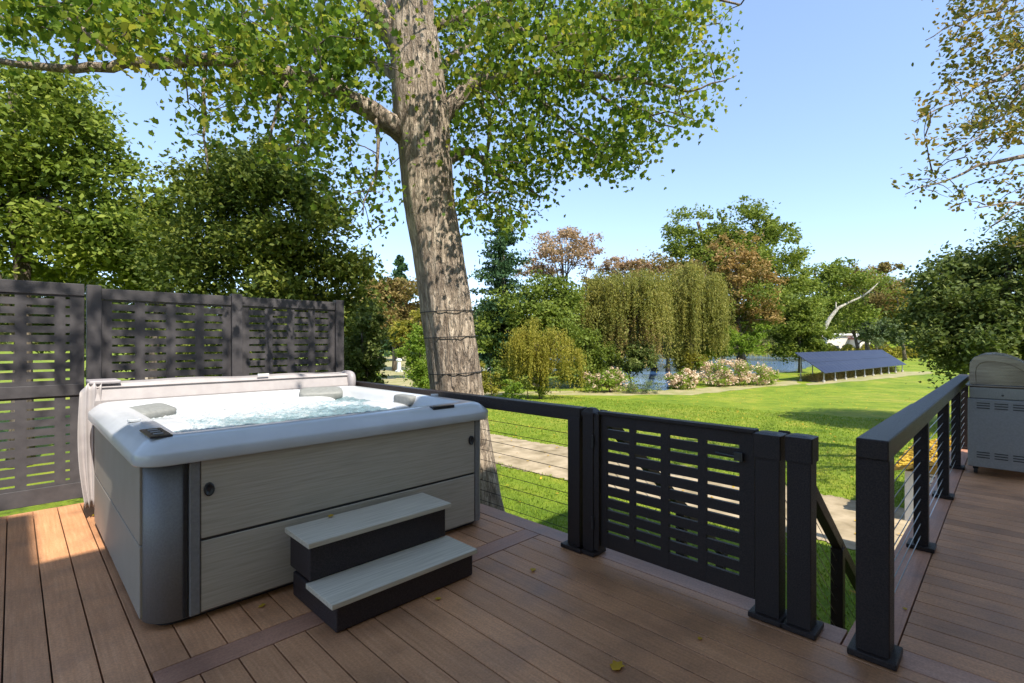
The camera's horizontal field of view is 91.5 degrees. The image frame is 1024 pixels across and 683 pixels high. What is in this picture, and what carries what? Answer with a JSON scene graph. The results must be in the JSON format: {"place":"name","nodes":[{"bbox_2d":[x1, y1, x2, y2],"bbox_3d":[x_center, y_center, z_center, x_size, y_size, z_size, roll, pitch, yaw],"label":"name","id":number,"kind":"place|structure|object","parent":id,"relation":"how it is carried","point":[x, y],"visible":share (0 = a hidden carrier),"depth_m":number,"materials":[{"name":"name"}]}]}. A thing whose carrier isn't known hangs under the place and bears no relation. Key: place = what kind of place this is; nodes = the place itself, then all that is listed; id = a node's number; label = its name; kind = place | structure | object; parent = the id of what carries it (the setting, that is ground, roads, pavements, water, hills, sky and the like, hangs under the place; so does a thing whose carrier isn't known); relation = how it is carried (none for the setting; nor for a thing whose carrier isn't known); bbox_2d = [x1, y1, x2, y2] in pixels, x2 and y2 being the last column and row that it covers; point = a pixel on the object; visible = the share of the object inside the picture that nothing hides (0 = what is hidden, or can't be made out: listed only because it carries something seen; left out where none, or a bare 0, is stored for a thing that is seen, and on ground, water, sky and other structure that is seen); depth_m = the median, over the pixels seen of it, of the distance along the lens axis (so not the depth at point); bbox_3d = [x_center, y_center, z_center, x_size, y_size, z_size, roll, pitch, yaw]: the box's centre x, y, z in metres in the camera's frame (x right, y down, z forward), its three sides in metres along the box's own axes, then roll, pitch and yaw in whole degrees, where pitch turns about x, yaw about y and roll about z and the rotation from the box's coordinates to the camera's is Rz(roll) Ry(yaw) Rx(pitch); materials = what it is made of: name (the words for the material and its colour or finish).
{"place":"outdoors","nodes":[
{"label":"outdoors","id":0,"kind":"place"},
{"bbox_2d":[370,356,425,386],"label":"bare earth","id":1,"kind":"structure","parent":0,"point":[395,380],"depth_m":53.42,"materials":[{"name":"beige soil"}]},
{"bbox_2d":[345,276,421,370],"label":"broadleaf tree","id":2,"kind":"object","parent":1,"relation":"on","point":[396,288],"visible":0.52,"depth_m":61.18,"materials":[{"name":"green plant"}]},
{"bbox_2d":[377,274,389,356],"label":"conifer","id":3,"kind":"object","parent":1,"relation":"on","point":[381,276],"visible":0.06,"depth_m":119.71,"materials":[{"name":"green plant"}]},
{"bbox_2d":[380,254,425,358],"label":"conifer","id":4,"kind":"object","parent":1,"relation":"on","point":[401,265],"visible":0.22,"depth_m":94.34,"materials":[{"name":"green plant"}]},
{"bbox_2d":[395,358,402,371],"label":"stone pillar","id":5,"kind":"structure","parent":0,"point":[398,360],"depth_m":59.84,"materials":[{"name":"white stone"}]},
{"bbox_2d":[2,331,915,349],"bbox_3d":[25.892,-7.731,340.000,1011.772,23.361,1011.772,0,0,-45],"label":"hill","id":6,"kind":"structure","parent":0,"point":[893,346],"depth_m":201.08,"materials":[{"name":"green plant"}]},
{"bbox_2d":[0,288,914,350],"bbox_3d":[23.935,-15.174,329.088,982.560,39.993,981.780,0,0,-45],"label":"wood","id":7,"kind":"object","parent":6,"relation":"on","point":[772,342],"depth_m":192.63,"materials":[{"name":"green plant"}]},
{"bbox_2d":[0,351,968,634],"bbox_3d":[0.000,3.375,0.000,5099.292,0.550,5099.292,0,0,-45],"label":"ground","id":8,"kind":"structure","parent":0,"point":[882,399],"depth_m":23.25,"materials":[{"name":"green plant"}]},
{"bbox_2d":[0,15,205,467],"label":"broadleaf tree","id":9,"kind":"object","parent":8,"relation":"on","point":[34,215],"visible":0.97,"depth_m":12.06,"materials":[{"name":"green plant"}]},
{"bbox_2d":[71,179,204,378],"bbox_3d":[-10.741,-0.820,14.668,3.722,8.080,3.803,0,0,9],"label":"broadleaf tree","id":10,"kind":"object","parent":8,"relation":"on","point":[115,280],"visible":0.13,"depth_m":13.88,"materials":[{"name":"green plant"}]},
{"bbox_2d":[0,260,344,379],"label":"shrub","id":11,"kind":"object","parent":8,"relation":"on","point":[49,315],"visible":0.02,"depth_m":17.15,"materials":[{"name":"green plant"}]},
{"bbox_2d":[84,124,404,377],"bbox_3d":[-5.747,-0.779,11.728,6.442,7.993,6.910,0,0,-7],"label":"broadleaf tree","id":12,"kind":"object","parent":8,"relation":"on","point":[232,189],"visible":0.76,"depth_m":10.51,"materials":[{"name":"green plant"}]},
{"bbox_2d":[326,300,401,383],"bbox_3d":[-2.748,1.227,9.039,1.346,3.950,1.171,0,0,-45],"label":"shrub","id":13,"kind":"object","parent":8,"relation":"on","point":[358,360],"visible":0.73,"depth_m":8.89,"materials":[{"name":"green plant"}]},
{"bbox_2d":[0,0,746,511],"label":"maple tree","id":14,"kind":"object","parent":8,"relation":"on","point":[420,118],"visible":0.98,"depth_m":5.67,"materials":[{"name":"green plant"}]},
{"bbox_2d":[420,310,474,312],"bbox_3d":[-0.801,-0.367,6.200,0.681,0.041,0.681,0,0,-45],"label":"wire","id":15,"kind":"object","parent":14,"relation":"attached to","point":[449,310],"visible":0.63,"depth_m":5.91,"materials":[{"name":"black metal"}]},
{"bbox_2d":[423,335,477,338],"bbox_3d":[-0.760,-0.056,6.200,0.681,0.041,0.681,0,0,-45],"label":"wire","id":16,"kind":"object","parent":14,"relation":"attached to","point":[452,336],"visible":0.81,"depth_m":5.90,"materials":[{"name":"black metal"}]},
{"bbox_2d":[428,370,482,374],"bbox_3d":[-0.702,0.379,6.200,0.681,0.041,0.681,0,0,-45],"label":"wire","id":17,"kind":"object","parent":14,"relation":"attached to","point":[456,373],"visible":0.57,"depth_m":5.91,"materials":[{"name":"black metal"}]},
{"bbox_2d":[387,308,423,379],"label":"broadleaf tree","id":18,"kind":"object","parent":8,"relation":"on","point":[403,327],"visible":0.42,"depth_m":47.14,"materials":[{"name":"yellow plant"}]},
{"bbox_2d":[390,322,429,388],"bbox_3d":[-4.979,1.233,26.934,2.702,4.657,3.591,0,0,-45],"label":"shrub","id":19,"kind":"object","parent":8,"relation":"on","point":[415,343],"visible":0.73,"depth_m":26.61,"materials":[{"name":"green plant"}]},
{"bbox_2d":[0,449,1023,682],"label":"wooden deck","id":20,"kind":"structure","parent":8,"relation":"on","point":[503,613],"depth_m":2.47,"materials":[{"name":"brown wood"}]},
{"bbox_2d":[86,285,343,384],"bbox_3d":[-2.924,0.600,5.264,2.390,2.200,0.100,0,0,-45],"label":"privacy fence","id":21,"kind":"object","parent":20,"relation":"attached to","point":[235,334],"visible":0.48,"depth_m":5.06,"materials":[{"name":"grey wood"}]},
{"bbox_2d":[0,279,83,510],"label":"privacy fence","id":22,"kind":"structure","parent":21,"relation":"attached to","point":[20,391],"depth_m":4.20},
{"bbox_2d":[88,386,487,624],"bbox_3d":[-1.715,0.920,3.875,2.255,0.952,2.235,0,0,-45],"label":"hot tub","id":23,"kind":"object","parent":20,"relation":"on","point":[202,503],"visible":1,"depth_m":2.83,"materials":[{"name":"grey plastic"}]},
{"bbox_2d":[77,370,355,507],"bbox_3d":[-2.612,0.805,4.749,2.317,0.990,0.310,0,0,-45],"label":"tub cover","id":24,"kind":"object","parent":23,"relation":"attached to","point":[93,393],"visible":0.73,"depth_m":4.27,"materials":[{"name":"plastic"}]},
{"bbox_2d":[285,493,476,632],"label":"tub steps","id":25,"kind":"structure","parent":20,"relation":"on","point":[355,567],"depth_m":2.72,"materials":[{"name":"grey plastic"}]},
{"bbox_2d":[355,381,586,553],"bbox_3d":[-0.789,0.921,4.636,0.170,0.953,3.672,0,0,-45],"label":"cable railing","id":26,"kind":"object","parent":20,"relation":"on","point":[572,415],"visible":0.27,"depth_m":3.45,"materials":[{"name":"metal"}]},
{"bbox_2d":[578,407,605,556],"bbox_3d":[0.529,0.918,3.318,0.145,0.957,0.135,0,0,-45],"label":"gate post","id":27,"kind":"object","parent":20,"relation":"on","point":[588,413],"visible":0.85,"depth_m":3.28,"materials":[{"name":"black metal"}]},
{"bbox_2d":[591,410,758,598],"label":"deck gate","id":28,"kind":"structure","parent":27,"relation":"attached to","point":[742,582],"depth_m":2.87,"materials":[{"name":"black metal"}]},
{"bbox_2d":[610,660,623,669],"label":"fallen leaf","id":29,"kind":"object","parent":20,"relation":"on","point":[615,665],"visible":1,"depth_m":2.14,"materials":[{"name":"yellow plant"}]},
{"bbox_2d":[748,430,787,627],"bbox_3d":[1.312,0.928,2.535,0.160,0.938,0.165,0,0,-45],"label":"gate post","id":30,"kind":"object","parent":20,"relation":"on","point":[768,606],"visible":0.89,"depth_m":2.49,"materials":[{"name":"black metal"}]},
{"bbox_2d":[780,433,823,640],"bbox_3d":[1.413,0.925,2.434,0.160,0.943,0.155,0,0,-45],"label":"gate post","id":31,"kind":"object","parent":20,"relation":"on","point":[801,454],"visible":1,"depth_m":2.40,"materials":[{"name":"black metal"}]},
{"bbox_2d":[847,374,969,670],"bbox_3d":[3.765,0.913,4.373,6.239,0.970,0.180,0,0,-45],"label":"cable railing","id":32,"kind":"object","parent":20,"relation":"on","point":[880,446],"visible":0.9,"depth_m":2.22,"materials":[{"name":"metal"}]},
{"bbox_2d":[965,352,1023,472],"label":"barbecue grill","id":33,"kind":"object","parent":20,"relation":"on","point":[995,383],"visible":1,"depth_m":5.15,"materials":[{"name":"paint"}]},
{"bbox_2d":[501,379,525,399],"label":"shrub","id":34,"kind":"object","parent":8,"relation":"on","point":[514,388],"visible":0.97,"depth_m":26.84,"materials":[{"name":"green plant"}]},
{"bbox_2d":[467,217,574,386],"bbox_3d":[-0.901,-3.175,39.690,10.074,13.851,11.163,0,0,-12],"label":"conifer","id":35,"kind":"object","parent":8,"relation":"on","point":[501,271],"visible":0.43,"depth_m":39.10,"materials":[{"name":"green plant"}]},
{"bbox_2d":[474,269,598,389],"bbox_3d":[1.203,-0.868,37.831,10.582,9.282,7.317,0,0,6],"label":"broadleaf tree","id":36,"kind":"object","parent":8,"relation":"on","point":[554,308],"visible":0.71,"depth_m":36.86,"materials":[{"name":"green plant"}]},
{"bbox_2d":[510,226,605,358],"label":"broadleaf tree","id":37,"kind":"object","parent":8,"relation":"on","point":[564,235],"visible":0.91,"depth_m":45.46,"materials":[{"name":"red plant"}]},
{"bbox_2d":[548,348,610,386],"bbox_3d":[5.194,2.138,39.023,5.122,3.288,3.112,0,0,-21],"label":"shrub","id":38,"kind":"object","parent":8,"relation":"on","point":[577,374],"visible":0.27,"depth_m":38.57,"materials":[{"name":"green plant"}]},
{"bbox_2d":[564,323,627,386],"bbox_3d":[6.440,1.137,39.779,5.612,5.251,4.137,0,0,-3],"label":"shrub","id":39,"kind":"object","parent":8,"relation":"on","point":[604,353],"visible":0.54,"depth_m":39.05,"materials":[{"name":"green plant"}]},
{"bbox_2d":[571,268,678,384],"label":"weeping willow","id":40,"kind":"object","parent":8,"relation":"on","point":[632,305],"visible":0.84,"depth_m":40.54,"materials":[{"name":"green plant"}]},
{"bbox_2d":[600,341,659,382],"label":"shrub","id":41,"kind":"object","parent":8,"relation":"on","point":[631,362],"visible":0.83,"depth_m":40.33,"materials":[{"name":"green plant"}]},
{"bbox_2d":[599,255,661,277],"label":"broadleaf tree","id":42,"kind":"object","parent":8,"relation":"on","point":[618,264],"visible":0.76,"depth_m":59.52,"materials":[{"name":"red plant"}]},
{"bbox_2d":[484,380,798,395],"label":"bare earth","id":43,"kind":"structure","parent":8,"relation":"on","point":[692,391],"depth_m":36.33,"materials":[{"name":"beige soil"}]},
{"bbox_2d":[480,361,506,396],"bbox_3d":[-1.683,2.366,30.284,2.787,2.554,2.378,0,0,-45],"label":"shrub","id":44,"kind":"object","parent":43,"relation":"on","point":[491,389],"visible":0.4,"depth_m":29.98,"materials":[{"name":"yellow plant"}]},
{"bbox_2d":[484,364,551,398],"bbox_3d":[0.413,2.515,30.715,4.322,2.312,2.157,0,0,1],"label":"shrub","id":45,"kind":"object","parent":43,"relation":"on","point":[503,371],"visible":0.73,"depth_m":30.55,"materials":[{"name":"green plant"}]},
{"bbox_2d":[497,316,594,398],"bbox_3d":[1.882,1.024,31.037,4.758,5.306,5.022,0,0,-45],"label":"weeping tree","id":46,"kind":"object","parent":43,"relation":"on","point":[530,348],"visible":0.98,"depth_m":30.21,"materials":[{"name":"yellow plant"}]},
{"bbox_2d":[582,366,641,392],"bbox_3d":[7.058,2.739,35.851,4.325,1.947,3.167,0,0,18],"label":"hydrangea bush","id":47,"kind":"object","parent":43,"relation":"on","point":[608,379],"visible":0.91,"depth_m":35.66,"materials":[{"name":"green plant"}]},
{"bbox_2d":[620,375,665,392],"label":"shrub","id":48,"kind":"object","parent":43,"relation":"on","point":[648,384],"visible":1,"depth_m":34.76,"materials":[{"name":"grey plant"}]},
{"bbox_2d":[662,366,700,389],"bbox_3d":[13.156,2.815,38.648,2.966,1.800,2.834,0,0,-45],"label":"hydrangea bush","id":49,"kind":"object","parent":43,"relation":"on","point":[685,379],"visible":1,"depth_m":38.07,"materials":[{"name":"white plant"}]},
{"bbox_2d":[693,355,779,386],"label":"hydrangea bush","id":50,"kind":"object","parent":43,"relation":"on","point":[724,376],"visible":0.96,"depth_m":41.01,"materials":[{"name":"white plant"}]},
{"bbox_2d":[581,249,730,370],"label":"broadleaf tree","id":51,"kind":"object","parent":8,"relation":"on","point":[657,262],"visible":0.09,"depth_m":60.21,"materials":[{"name":"green plant"}]},
{"bbox_2d":[614,326,737,371],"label":"broadleaf tree","id":52,"kind":"object","parent":8,"relation":"on","point":[667,370],"visible":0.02,"depth_m":59.81,"materials":[{"name":"green plant"}]},
{"bbox_2d":[661,348,710,375],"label":"shrub","id":53,"kind":"object","parent":8,"relation":"on","point":[686,359],"visible":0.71,"depth_m":46.63,"materials":[{"name":"green plant"}]},
{"bbox_2d":[644,261,736,370],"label":"weeping willow","id":54,"kind":"object","parent":8,"relation":"on","point":[701,305],"visible":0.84,"depth_m":46.17,"materials":[{"name":"green plant"}]},
{"bbox_2d":[669,338,731,373],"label":"shrub","id":55,"kind":"object","parent":8,"relation":"on","point":[707,351],"visible":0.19,"depth_m":49.17,"materials":[{"name":"green plant"}]},
{"bbox_2d":[488,377,932,592],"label":"leaf litter","id":56,"kind":"object","parent":8,"relation":"on","point":[736,424],"visible":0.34,"depth_m":22.38,"materials":[{"name":"brown plant"}]},
{"bbox_2d":[560,347,874,356],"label":"shore reeds","id":57,"kind":"object","parent":8,"relation":"on","point":[753,354],"visible":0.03,"depth_m":122.63,"materials":[{"name":"green plant"}]},
{"bbox_2d":[707,323,771,367],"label":"broadleaf tree","id":58,"kind":"object","parent":8,"relation":"on","point":[735,339],"visible":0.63,"depth_m":53.39,"materials":[{"name":"green plant"}]},
{"bbox_2d":[658,194,829,366],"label":"broadleaf tree","id":59,"kind":"object","parent":8,"relation":"on","point":[770,229],"visible":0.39,"depth_m":64.00,"materials":[{"name":"green plant"}]},
{"bbox_2d":[705,230,794,361],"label":"broadleaf tree","id":60,"kind":"object","parent":8,"relation":"on","point":[739,278],"visible":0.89,"depth_m":54.90,"materials":[{"name":"orange plant"}]},
{"bbox_2d":[763,293,839,372],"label":"broadleaf tree","id":61,"kind":"object","parent":8,"relation":"on","point":[798,332],"visible":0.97,"depth_m":57.22,"materials":[{"name":"green plant"}]},
{"bbox_2d":[780,257,889,341],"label":"broadleaf tree","id":62,"kind":"object","parent":8,"relation":"on","point":[835,275],"visible":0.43,"depth_m":88.95,"materials":[{"name":"green plant"}]},
{"bbox_2d":[825,333,858,348],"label":"barn","id":63,"kind":"structure","parent":8,"relation":"on","point":[841,341],"depth_m":128.00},
{"bbox_2d":[807,269,902,351],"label":"bare tree","id":64,"kind":"object","parent":8,"relation":"on","point":[834,313],"visible":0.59,"depth_m":86.66,"materials":[{"name":"white plant"}]},
{"bbox_2d":[797,343,920,357],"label":"shore reeds","id":65,"kind":"object","parent":8,"relation":"on","point":[897,353],"visible":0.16,"depth_m":109.50,"materials":[{"name":"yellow plant"}]},
{"bbox_2d":[848,338,869,350],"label":"cottage","id":66,"kind":"structure","parent":8,"relation":"on","point":[851,341],"depth_m":125.99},
{"bbox_2d":[806,372,931,384],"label":"bare earth","id":67,"kind":"structure","parent":8,"relation":"on","point":[878,376],"depth_m":50.45,"materials":[{"name":"beige soil"}]},
{"bbox_2d":[797,366,898,381],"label":"weeds","id":68,"kind":"object","parent":67,"relation":"on","point":[816,376],"visible":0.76,"depth_m":49.27,"materials":[{"name":"green plant"}]},
{"bbox_2d":[795,350,906,382],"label":"solar array","id":69,"kind":"object","parent":67,"relation":"on","point":[834,362],"visible":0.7,"depth_m":50.86,"materials":[{"name":"blue glass"}]},
{"bbox_2d":[830,296,909,348],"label":"broadleaf tree","id":70,"kind":"object","parent":8,"relation":"on","point":[855,340],"visible":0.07,"depth_m":111.99,"materials":[{"name":"green plant"}]},
{"bbox_2d":[841,260,913,349],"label":"broadleaf tree","id":71,"kind":"object","parent":8,"relation":"on","point":[877,300],"visible":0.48,"depth_m":102.64,"materials":[{"name":"green plant"}]},
{"bbox_2d":[852,318,908,349],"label":"shrub","id":72,"kind":"object","parent":8,"relation":"on","point":[871,332],"visible":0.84,"depth_m":91.00,"materials":[{"name":"green plant"}]},
{"bbox_2d":[877,286,917,359],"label":"broadleaf tree","id":73,"kind":"object","parent":8,"relation":"on","point":[904,357],"visible":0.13,"depth_m":97.97,"materials":[{"name":"green plant"}]},
{"bbox_2d":[894,437,950,520],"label":"shrub","id":74,"kind":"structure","parent":8,"relation":"on","point":[904,461],"depth_m":8.60,"materials":[{"name":"yellow plant"}]},
{"bbox_2d":[880,197,1023,388],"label":"broadleaf tree","id":75,"kind":"object","parent":8,"relation":"on","point":[965,310],"visible":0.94,"depth_m":17.12,"materials":[{"name":"green plant"}]},
{"bbox_2d":[890,0,1023,271],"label":"broadleaf tree","id":76,"kind":"object","parent":8,"relation":"on","point":[1013,37],"visible":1,"depth_m":8.53,"materials":[{"name":"green plant"}]},
{"bbox_3d":[1.771,2.495,3.815,2.246,1.813,1.290,0,0,-45],"label":"staircase","id":77,"kind":"object","parent":8,"relation":"on","visible":0},
{"bbox_2d":[600,409,727,569],"bbox_3d":[1.368,1.840,4.239,2.212,2.719,0.075,0,0,-45],"label":"stair railing","id":78,"kind":"object","parent":77,"relation":"on","point":[657,484],"visible":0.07,"depth_m":4.23,"materials":[{"name":"metal"}]},
{"bbox_2d":[778,430,855,631],"bbox_3d":[2.192,1.840,3.415,2.212,2.719,0.075,0,0,-45],"label":"stair railing","id":79,"kind":"object","parent":77,"relation":"on","point":[841,562],"visible":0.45,"depth_m":3.49,"materials":[{"name":"metal"}]},
{"bbox_2d":[0,0,1023,320],"label":"sky","id":80,"kind":"structure","parent":0,"point":[830,87],"materials":[{"name":"blue"}]},
{"bbox_2d":[145,377,910,549],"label":"path","id":81,"kind":"structure","parent":0,"point":[842,510],"depth_m":11.59,"materials":[{"name":"beige stone"}]},
{"bbox_2d":[481,353,811,389],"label":"lake","id":82,"kind":"structure","parent":0,"point":[778,365],"depth_m":69.67,"materials":[{"name":"blue liquid"}]}
]}

